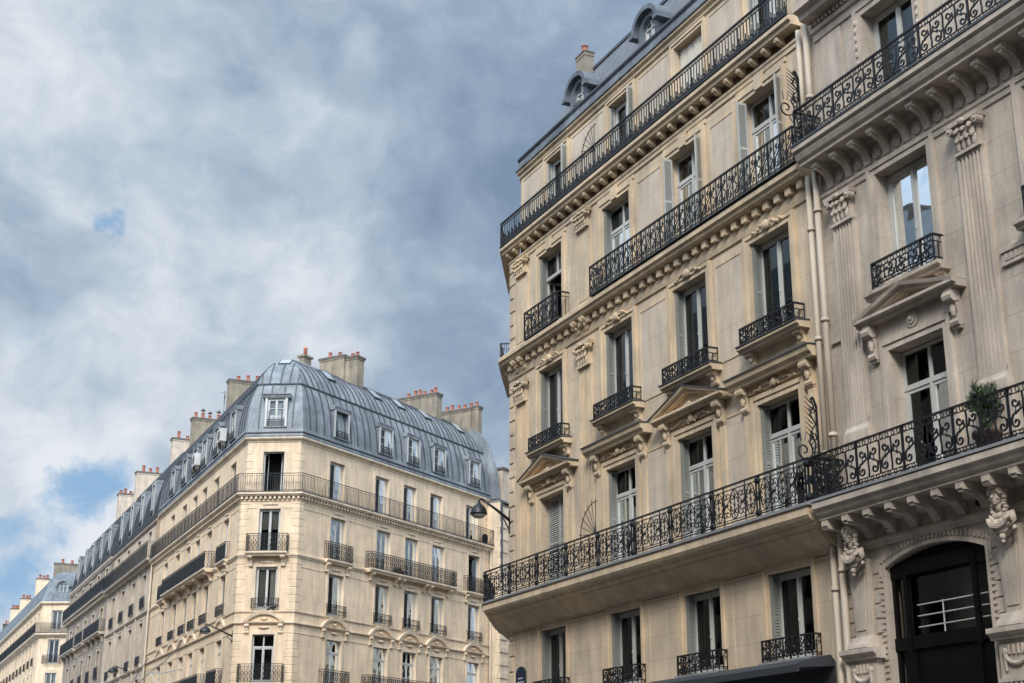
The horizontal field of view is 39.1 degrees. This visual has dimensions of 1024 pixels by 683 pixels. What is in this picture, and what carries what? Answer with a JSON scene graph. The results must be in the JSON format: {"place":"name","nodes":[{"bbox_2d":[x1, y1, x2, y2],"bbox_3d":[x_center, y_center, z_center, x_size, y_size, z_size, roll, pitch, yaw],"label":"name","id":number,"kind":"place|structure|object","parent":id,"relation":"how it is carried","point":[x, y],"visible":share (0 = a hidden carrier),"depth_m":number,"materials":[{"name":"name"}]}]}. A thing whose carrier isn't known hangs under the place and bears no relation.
{"place":"outdoors","nodes":[
{"label":"outdoors","id":0,"kind":"place"},
{"bbox_2d":[0,0,662,631],"label":"sky","id":1,"kind":"structure","parent":0,"point":[196,196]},
{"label":"pavement","id":2,"kind":"structure","parent":0,"visible":0},
{"bbox_2d":[481,0,850,682],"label":"beige corner building","id":3,"kind":"structure","parent":2,"relation":"on","point":[663,370],"depth_m":32.01,"materials":[{"name":"stone"}]},
{"bbox_2d":[470,498,510,533],"bbox_3d":[-0.601,4.671,38.591,1.168,0.898,0.460,13,-22,-34],"label":"wall lamp","id":4,"kind":"object","parent":3,"relation":"attached to","point":[478,510],"visible":1,"depth_m":38.36,"materials":[{"name":"black metal"}]},
{"bbox_2d":[516,666,525,682],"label":"street name plate","id":5,"kind":"object","parent":3,"relation":"attached to","point":[521,674],"visible":1,"depth_m":36.76,"materials":[{"name":"blue metal"}]},
{"bbox_2d":[516,453,578,586],"bbox_3d":[0.980,4.521,36.362,0.575,3.448,2.944,8,-20,-23],"label":"window","id":6,"kind":"structure","parent":3,"relation":"in","point":[546,470],"depth_m":36.62,"materials":[{"name":"stone"}]},
{"bbox_2d":[524,348,571,461],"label":"window","id":7,"kind":"structure","parent":3,"relation":"in","point":[547,445],"depth_m":37.37,"materials":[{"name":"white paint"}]},
{"bbox_2d":[535,227,565,328],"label":"window","id":8,"kind":"structure","parent":3,"relation":"in","point":[541,273],"depth_m":38.86,"materials":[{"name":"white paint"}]},
{"bbox_2d":[533,619,569,682],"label":"window","id":9,"kind":"structure","parent":3,"relation":"in","point":[561,676],"depth_m":35.81,"materials":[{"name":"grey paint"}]},
{"bbox_2d":[543,137,569,205],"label":"window","id":10,"kind":"structure","parent":3,"relation":"in","point":[549,169],"depth_m":39.85,"materials":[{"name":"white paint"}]},
{"bbox_2d":[580,421,651,565],"bbox_3d":[2.563,3.672,33.191,0.732,3.100,2.880,8,-20,-23],"label":"window","id":11,"kind":"structure","parent":3,"relation":"in","point":[627,505],"depth_m":33.45,"materials":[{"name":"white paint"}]},
{"bbox_2d":[597,174,635,288],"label":"window","id":12,"kind":"structure","parent":3,"relation":"in","point":[615,238],"depth_m":35.60,"materials":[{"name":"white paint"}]},
{"bbox_2d":[589,305,644,437],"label":"window","id":13,"kind":"structure","parent":3,"relation":"in","point":[601,419],"depth_m":34.25,"materials":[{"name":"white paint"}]},
{"bbox_2d":[605,78,635,150],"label":"window","id":14,"kind":"structure","parent":3,"relation":"in","point":[630,88],"depth_m":36.66,"materials":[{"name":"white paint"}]},
{"bbox_2d":[602,600,645,682],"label":"window","id":15,"kind":"structure","parent":3,"relation":"in","point":[633,669],"depth_m":32.48,"materials":[{"name":"white paint"}]},
{"bbox_2d":[662,119,708,243],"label":"window","id":16,"kind":"structure","parent":3,"relation":"in","point":[697,180],"depth_m":32.69,"materials":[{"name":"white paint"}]},
{"bbox_2d":[669,16,707,99],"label":"window","id":17,"kind":"structure","parent":3,"relation":"in","point":[697,45],"depth_m":33.72,"materials":[{"name":"stone"}]},
{"bbox_2d":[647,384,731,542],"bbox_3d":[3.928,2.598,30.451,0.717,3.448,2.944,8,-20,-23],"label":"window","id":18,"kind":"structure","parent":3,"relation":"in","point":[687,404],"depth_m":30.69,"materials":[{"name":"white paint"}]},
{"bbox_2d":[658,260,721,396],"bbox_3d":[3.916,-0.238,31.264,0.585,2.905,2.100,8,-20,-23],"label":"window","id":19,"kind":"structure","parent":3,"relation":"in","point":[680,371],"depth_m":31.41,"materials":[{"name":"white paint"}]},
{"bbox_2d":[674,579,727,678],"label":"window","id":20,"kind":"structure","parent":3,"relation":"in","point":[711,659],"depth_m":29.65,"materials":[{"name":"white paint"}]},
{"bbox_2d":[649,655,836,682],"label":"awning","id":21,"kind":"object","parent":3,"relation":"attached to","point":[819,669],"visible":1,"depth_m":26.10,"materials":[{"name":"grey fabric"}]},
{"bbox_2d":[735,56,790,193],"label":"window","id":22,"kind":"structure","parent":3,"relation":"in","point":[777,122],"depth_m":30.04,"materials":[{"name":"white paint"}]},
{"bbox_2d":[741,0,785,42],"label":"window","id":23,"kind":"structure","parent":3,"relation":"in","point":[751,3],"depth_m":31.34,"materials":[{"name":"white paint"}]},
{"bbox_2d":[722,342,820,518],"bbox_3d":[5.145,1.894,27.726,0.605,3.100,2.880,8,-20,-23],"label":"window","id":24,"kind":"structure","parent":3,"relation":"in","point":[782,446],"depth_m":28.04,"materials":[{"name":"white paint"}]},
{"bbox_2d":[734,209,809,367],"bbox_3d":[5.198,-1.098,28.621,0.585,2.905,2.100,8,-20,-23],"label":"window","id":25,"kind":"structure","parent":3,"relation":"in","point":[796,325],"depth_m":28.78,"materials":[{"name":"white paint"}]},
{"bbox_2d":[758,556,821,665],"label":"window","id":26,"kind":"structure","parent":3,"relation":"in","point":[799,644],"depth_m":26.98,"materials":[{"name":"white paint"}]},
{"bbox_2d":[780,0,1023,682],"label":"grey stone building","id":27,"kind":"structure","parent":2,"relation":"on","point":[909,149],"depth_m":24.30,"materials":[{"name":"stone"}]},
{"bbox_2d":[851,0,926,99],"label":"window","id":28,"kind":"structure","parent":27,"relation":"in","point":[865,6],"depth_m":26.90,"materials":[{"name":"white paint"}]},
{"bbox_2d":[863,129,950,303],"bbox_3d":[6.904,-2.084,25.195,0.570,2.781,1.960,8,-20,-23],"label":"window","id":29,"kind":"structure","parent":27,"relation":"in","point":[914,200],"depth_m":25.32,"materials":[{"name":"white paint"}]},
{"bbox_2d":[851,275,965,474],"bbox_3d":[6.876,0.623,24.300,0.620,3.399,2.610,8,-20,-23],"label":"window","id":30,"kind":"structure","parent":27,"relation":"in","point":[892,321],"depth_m":24.51,"materials":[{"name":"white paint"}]},
{"bbox_2d":[890,541,997,682],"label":"window","id":31,"kind":"structure","parent":27,"relation":"in","point":[964,654],"depth_m":23.34,"materials":[{"name":"black paint"}]},
{"bbox_2d":[962,380,1002,446],"bbox_3d":[7.340,1.135,22.296,0.706,1.224,0.683,0,-18,0],"label":"potted shrub","id":32,"kind":"object","parent":27,"relation":"on","point":[976,392],"visible":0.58,"depth_m":22.27,"materials":[{"name":"green plant"}]},
{"bbox_2d":[1009,76,1023,232],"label":"window","id":33,"kind":"structure","parent":27,"relation":"in","point":[1016,87],"depth_m":22.86,"materials":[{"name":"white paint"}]},
{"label":"far pavement","id":34,"kind":"structure","parent":0,"visible":0},
{"bbox_2d":[0,559,77,682],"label":"distant corner building","id":35,"kind":"structure","parent":34,"relation":"on","point":[33,632],"depth_m":158.06,"materials":[{"name":"beige stone"}]},
{"bbox_2d":[19,650,24,674],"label":"window","id":36,"kind":"structure","parent":35,"relation":"in","point":[20,670],"depth_m":166.05,"materials":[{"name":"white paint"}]},
{"bbox_2d":[22,647,27,671],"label":"window","id":37,"kind":"structure","parent":35,"relation":"in","point":[24,665],"depth_m":162.81,"materials":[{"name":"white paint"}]},
{"bbox_2d":[26,644,31,668],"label":"window","id":38,"kind":"structure","parent":35,"relation":"in","point":[27,665],"depth_m":159.68,"materials":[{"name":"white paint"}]},
{"bbox_2d":[30,641,35,666],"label":"window","id":39,"kind":"structure","parent":35,"relation":"in","point":[31,662],"depth_m":156.62,"materials":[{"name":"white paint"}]},
{"bbox_2d":[43,669,57,682],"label":"window","id":40,"kind":"structure","parent":35,"relation":"in","point":[48,678],"depth_m":153.57,"materials":[{"name":"white paint"}]},
{"bbox_2d":[41,638,60,663],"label":"window","id":41,"kind":"structure","parent":35,"relation":"in","point":[46,658],"depth_m":154.13,"materials":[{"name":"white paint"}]},
{"bbox_2d":[49,609,63,630],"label":"window","id":42,"kind":"structure","parent":35,"relation":"in","point":[56,617],"depth_m":155.64,"materials":[{"name":"grey glass"}]},
{"bbox_2d":[58,488,133,682],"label":"dark balconied building","id":43,"kind":"structure","parent":34,"relation":"on","point":[83,622],"depth_m":124.12,"materials":[{"name":"stone"}]},
{"bbox_2d":[70,661,75,682],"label":"window","id":44,"kind":"structure","parent":43,"relation":"in","point":[74,662],"depth_m":127.11,"materials":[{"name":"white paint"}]},
{"bbox_2d":[77,657,83,682],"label":"window","id":45,"kind":"structure","parent":43,"relation":"in","point":[78,678],"depth_m":123.49,"materials":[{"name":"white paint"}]},
{"bbox_2d":[84,652,91,682],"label":"window","id":46,"kind":"structure","parent":43,"relation":"in","point":[86,675],"depth_m":119.54,"materials":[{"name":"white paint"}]},
{"bbox_2d":[92,647,99,679],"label":"window","id":47,"kind":"structure","parent":43,"relation":"in","point":[95,669],"depth_m":115.83,"materials":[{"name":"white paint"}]},
{"bbox_2d":[100,431,189,682],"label":"slate roofed building","id":48,"kind":"structure","parent":34,"relation":"on","point":[125,591],"depth_m":106.83,"materials":[{"name":"stone"}]},
{"bbox_2d":[104,638,111,680],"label":"window","id":49,"kind":"structure","parent":48,"relation":"in","point":[106,674],"depth_m":111.02,"materials":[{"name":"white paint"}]},
{"bbox_2d":[108,594,115,629],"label":"window","id":50,"kind":"structure","parent":48,"relation":"in","point":[110,625],"depth_m":112.12,"materials":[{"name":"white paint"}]},
{"bbox_2d":[113,632,121,675],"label":"window","id":51,"kind":"structure","parent":48,"relation":"in","point":[114,674],"depth_m":107.59,"materials":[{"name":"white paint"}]},
{"bbox_2d":[108,665,130,675],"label":"wall lamp","id":52,"kind":"object","parent":48,"relation":"attached to","point":[113,669],"visible":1,"depth_m":101.38,"materials":[{"name":"black metal"}]},
{"bbox_2d":[118,587,125,623],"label":"window","id":53,"kind":"structure","parent":48,"relation":"in","point":[120,616],"depth_m":108.39,"materials":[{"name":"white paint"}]},
{"bbox_2d":[123,625,132,671],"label":"window","id":54,"kind":"structure","parent":48,"relation":"in","point":[126,665],"depth_m":103.59,"materials":[{"name":"white paint"}]},
{"bbox_2d":[128,579,136,617],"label":"window","id":55,"kind":"structure","parent":48,"relation":"in","point":[131,607],"depth_m":104.77,"materials":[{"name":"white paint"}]},
{"bbox_2d":[134,619,143,665],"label":"window","id":56,"kind":"structure","parent":48,"relation":"in","point":[137,660],"depth_m":100.09,"materials":[{"name":"white paint"}]},
{"bbox_2d":[139,571,147,610],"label":"window","id":57,"kind":"structure","parent":48,"relation":"in","point":[142,600],"depth_m":101.12,"materials":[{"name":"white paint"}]},
{"bbox_2d":[147,528,152,555],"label":"window","id":58,"kind":"structure","parent":48,"relation":"in","point":[151,530],"depth_m":102.71,"materials":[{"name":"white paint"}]},
{"bbox_2d":[142,347,493,682],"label":"canted corner building","id":59,"kind":"structure","parent":34,"relation":"on","point":[316,542],"depth_m":83.10,"materials":[{"name":"beige stone"}]},
{"bbox_2d":[131,643,181,682],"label":"festive garland","id":60,"kind":"object","parent":59,"relation":"hanging from","point":[150,672],"visible":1,"depth_m":87.38,"materials":[{"name":"white paint"}]},
{"bbox_2d":[154,647,162,682],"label":"window","id":61,"kind":"structure","parent":59,"relation":"in","point":[158,649],"depth_m":93.27,"materials":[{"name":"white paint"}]},
{"bbox_2d":[155,606,165,647],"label":"window","id":62,"kind":"structure","parent":59,"relation":"in","point":[159,641],"depth_m":93.85,"materials":[{"name":"white paint"}]},
{"bbox_2d":[162,558,168,579],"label":"window","id":63,"kind":"structure","parent":59,"relation":"in","point":[167,560],"depth_m":95.26,"materials":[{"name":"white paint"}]},
{"bbox_2d":[166,641,174,682],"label":"window","id":64,"kind":"structure","parent":59,"relation":"in","point":[171,643],"depth_m":90.02,"materials":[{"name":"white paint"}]},
{"bbox_2d":[168,511,175,543],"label":"window","id":65,"kind":"structure","parent":59,"relation":"in","point":[174,513],"depth_m":96.35,"materials":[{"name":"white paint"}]},
{"bbox_2d":[167,599,177,641],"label":"window","id":66,"kind":"structure","parent":59,"relation":"in","point":[171,634],"depth_m":90.62,"materials":[{"name":"white paint"}]},
{"bbox_2d":[174,549,180,571],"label":"window","id":67,"kind":"structure","parent":59,"relation":"in","point":[179,551],"depth_m":92.15,"materials":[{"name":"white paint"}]},
{"bbox_2d":[176,636,185,680],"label":"window","id":68,"kind":"structure","parent":59,"relation":"in","point":[181,638],"depth_m":87.33,"materials":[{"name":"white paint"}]},
{"bbox_2d":[177,593,187,636],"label":"window","id":69,"kind":"structure","parent":59,"relation":"in","point":[182,627],"depth_m":87.93,"materials":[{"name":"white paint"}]},
{"bbox_2d":[180,501,187,531],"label":"window","id":70,"kind":"structure","parent":59,"relation":"in","point":[186,503],"depth_m":93.26,"materials":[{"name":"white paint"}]},
{"bbox_2d":[184,542,191,566],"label":"window","id":71,"kind":"structure","parent":59,"relation":"in","point":[189,556],"depth_m":89.45,"materials":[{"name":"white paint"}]},
{"bbox_2d":[185,631,194,677],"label":"window","id":72,"kind":"structure","parent":59,"relation":"in","point":[190,633],"depth_m":85.08,"materials":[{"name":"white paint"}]},
{"bbox_2d":[186,587,197,631],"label":"window","id":73,"kind":"structure","parent":59,"relation":"in","point":[190,625],"depth_m":85.71,"materials":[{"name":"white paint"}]},
{"bbox_2d":[191,491,198,520],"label":"window","id":74,"kind":"structure","parent":59,"relation":"in","point":[197,499],"depth_m":90.56,"materials":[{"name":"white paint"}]},
{"bbox_2d":[192,453,200,472],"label":"air conditioner","id":75,"kind":"object","parent":59,"relation":"attached to","point":[196,459],"visible":1,"depth_m":89.26,"materials":[{"name":"white plastic"}]},
{"bbox_2d":[193,535,201,558],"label":"window","id":76,"kind":"structure","parent":59,"relation":"in","point":[199,537],"depth_m":87.21,"materials":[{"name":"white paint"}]},
{"bbox_2d":[197,626,205,682],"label":"window","id":77,"kind":"structure","parent":59,"relation":"in","point":[204,645],"depth_m":82.34,"materials":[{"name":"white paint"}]},
{"bbox_2d":[198,580,209,625],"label":"window","id":78,"kind":"structure","parent":59,"relation":"in","point":[201,619],"depth_m":82.95,"materials":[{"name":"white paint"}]},
{"bbox_2d":[200,483,208,516],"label":"window","id":79,"kind":"structure","parent":59,"relation":"in","point":[206,486],"depth_m":88.23,"materials":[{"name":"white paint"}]},
{"bbox_2d":[204,526,213,567],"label":"window","id":80,"kind":"structure","parent":59,"relation":"in","point":[210,529],"depth_m":84.33,"materials":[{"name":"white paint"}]},
{"bbox_2d":[199,624,232,641],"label":"wall lamp","id":81,"kind":"object","parent":59,"relation":"attached to","point":[205,629],"visible":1,"depth_m":75.36,"materials":[{"name":"black metal"}]},
{"bbox_2d":[212,473,220,508],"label":"window","id":82,"kind":"structure","parent":59,"relation":"in","point":[219,475],"depth_m":85.56,"materials":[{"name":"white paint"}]},
{"bbox_2d":[213,617,224,682],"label":"window","id":83,"kind":"structure","parent":59,"relation":"in","point":[219,619],"depth_m":78.72,"materials":[{"name":"white paint"}]},
{"bbox_2d":[214,569,226,617],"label":"window","id":84,"kind":"structure","parent":59,"relation":"in","point":[219,608],"depth_m":79.45,"materials":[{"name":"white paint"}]},
{"bbox_2d":[217,428,226,448],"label":"air conditioner","id":85,"kind":"object","parent":59,"relation":"attached to","point":[221,436],"visible":1,"depth_m":83.46,"materials":[{"name":"white plastic"}]},
{"bbox_2d":[221,513,230,558],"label":"window","id":86,"kind":"structure","parent":59,"relation":"in","point":[228,522],"depth_m":80.71,"materials":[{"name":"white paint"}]},
{"bbox_2d":[229,458,237,493],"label":"window","id":87,"kind":"structure","parent":59,"relation":"in","point":[236,466],"depth_m":81.97,"materials":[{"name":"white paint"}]},
{"bbox_2d":[243,611,284,681],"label":"window","id":88,"kind":"structure","parent":59,"relation":"in","point":[246,622],"depth_m":75.65,"materials":[{"name":"white paint"}]},
{"bbox_2d":[250,560,280,608],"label":"window","id":89,"kind":"structure","parent":59,"relation":"in","point":[262,569],"depth_m":76.69,"materials":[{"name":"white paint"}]},
{"bbox_2d":[254,502,283,550],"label":"window","id":90,"kind":"structure","parent":59,"relation":"in","point":[271,517],"depth_m":77.77,"materials":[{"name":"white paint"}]},
{"bbox_2d":[259,449,287,490],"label":"window","id":91,"kind":"structure","parent":59,"relation":"in","point":[271,451],"depth_m":78.91,"materials":[{"name":"white paint"}]},
{"bbox_2d":[321,618,349,682],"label":"window","id":92,"kind":"structure","parent":59,"relation":"in","point":[331,648],"depth_m":78.34,"materials":[{"name":"white paint"}]},
{"bbox_2d":[325,569,346,617],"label":"window","id":93,"kind":"structure","parent":59,"relation":"in","point":[335,606],"depth_m":79.38,"materials":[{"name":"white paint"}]},
{"bbox_2d":[327,457,346,502],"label":"window","id":94,"kind":"structure","parent":59,"relation":"in","point":[338,469],"depth_m":81.58,"materials":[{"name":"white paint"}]},
{"bbox_2d":[327,513,347,561],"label":"window","id":95,"kind":"structure","parent":59,"relation":"in","point":[335,533],"depth_m":80.39,"materials":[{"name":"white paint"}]},
{"bbox_2d":[368,626,394,682],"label":"window","id":96,"kind":"structure","parent":59,"relation":"in","point":[377,654],"depth_m":81.89,"materials":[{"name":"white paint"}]},
{"bbox_2d":[372,579,391,625],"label":"window","id":97,"kind":"structure","parent":59,"relation":"in","point":[379,592],"depth_m":82.88,"materials":[{"name":"white paint"}]},
{"bbox_2d":[373,472,390,514],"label":"window","id":98,"kind":"structure","parent":59,"relation":"in","point":[382,491],"depth_m":85.06,"materials":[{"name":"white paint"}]},
{"bbox_2d":[374,525,392,571],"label":"window","id":99,"kind":"structure","parent":59,"relation":"in","point":[381,538],"depth_m":83.88,"materials":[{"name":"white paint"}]},
{"bbox_2d":[401,481,417,521],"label":"window","id":100,"kind":"structure","parent":59,"relation":"in","point":[410,491],"depth_m":87.36,"materials":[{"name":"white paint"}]},
{"bbox_2d":[398,631,422,682],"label":"window","id":101,"kind":"structure","parent":59,"relation":"in","point":[406,662],"depth_m":84.23,"materials":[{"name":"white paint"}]},
{"bbox_2d":[401,586,419,630],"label":"window","id":102,"kind":"structure","parent":59,"relation":"in","point":[409,618],"depth_m":85.24,"materials":[{"name":"white paint"}]},
{"bbox_2d":[403,533,419,576],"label":"window","id":103,"kind":"structure","parent":59,"relation":"in","point":[409,546],"depth_m":86.25,"materials":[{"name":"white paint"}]},
{"bbox_2d":[428,490,443,530],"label":"window","id":104,"kind":"structure","parent":59,"relation":"in","point":[436,500],"depth_m":89.71,"materials":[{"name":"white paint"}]},
{"bbox_2d":[425,636,449,682],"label":"window","id":105,"kind":"structure","parent":59,"relation":"in","point":[433,662],"depth_m":86.57,"materials":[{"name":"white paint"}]},
{"bbox_2d":[429,592,446,635],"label":"window","id":106,"kind":"structure","parent":59,"relation":"in","point":[434,603],"depth_m":87.59,"materials":[{"name":"white paint"}]},
{"bbox_2d":[430,541,445,584],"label":"window","id":107,"kind":"structure","parent":59,"relation":"in","point":[435,552],"depth_m":88.55,"materials":[{"name":"white paint"}]},
{"bbox_2d":[464,502,478,539],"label":"window","id":108,"kind":"structure","parent":59,"relation":"in","point":[471,519],"depth_m":92.89,"materials":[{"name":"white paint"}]},
{"bbox_2d":[463,643,484,682],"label":"window","id":109,"kind":"structure","parent":59,"relation":"in","point":[471,668],"depth_m":89.95,"materials":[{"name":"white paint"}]},
{"bbox_2d":[466,550,481,593],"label":"window","id":110,"kind":"structure","parent":59,"relation":"in","point":[468,553],"depth_m":92.06,"materials":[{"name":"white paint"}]},
{"bbox_2d":[466,600,482,642],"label":"window","id":111,"kind":"structure","parent":59,"relation":"in","point":[471,611],"depth_m":90.94,"materials":[{"name":"grey glass"}]},
{"bbox_2d":[482,534,487,542],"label":"planter","id":112,"kind":"object","parent":59,"relation":"on","point":[485,537],"visible":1,"depth_m":93.11,"materials":[{"name":"black paint"}]},
{"bbox_2d":[471,428,509,682],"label":"pale flank building","id":113,"kind":"structure","parent":34,"relation":"on","point":[499,479],"depth_m":93.94,"materials":[{"name":"beige stone"}]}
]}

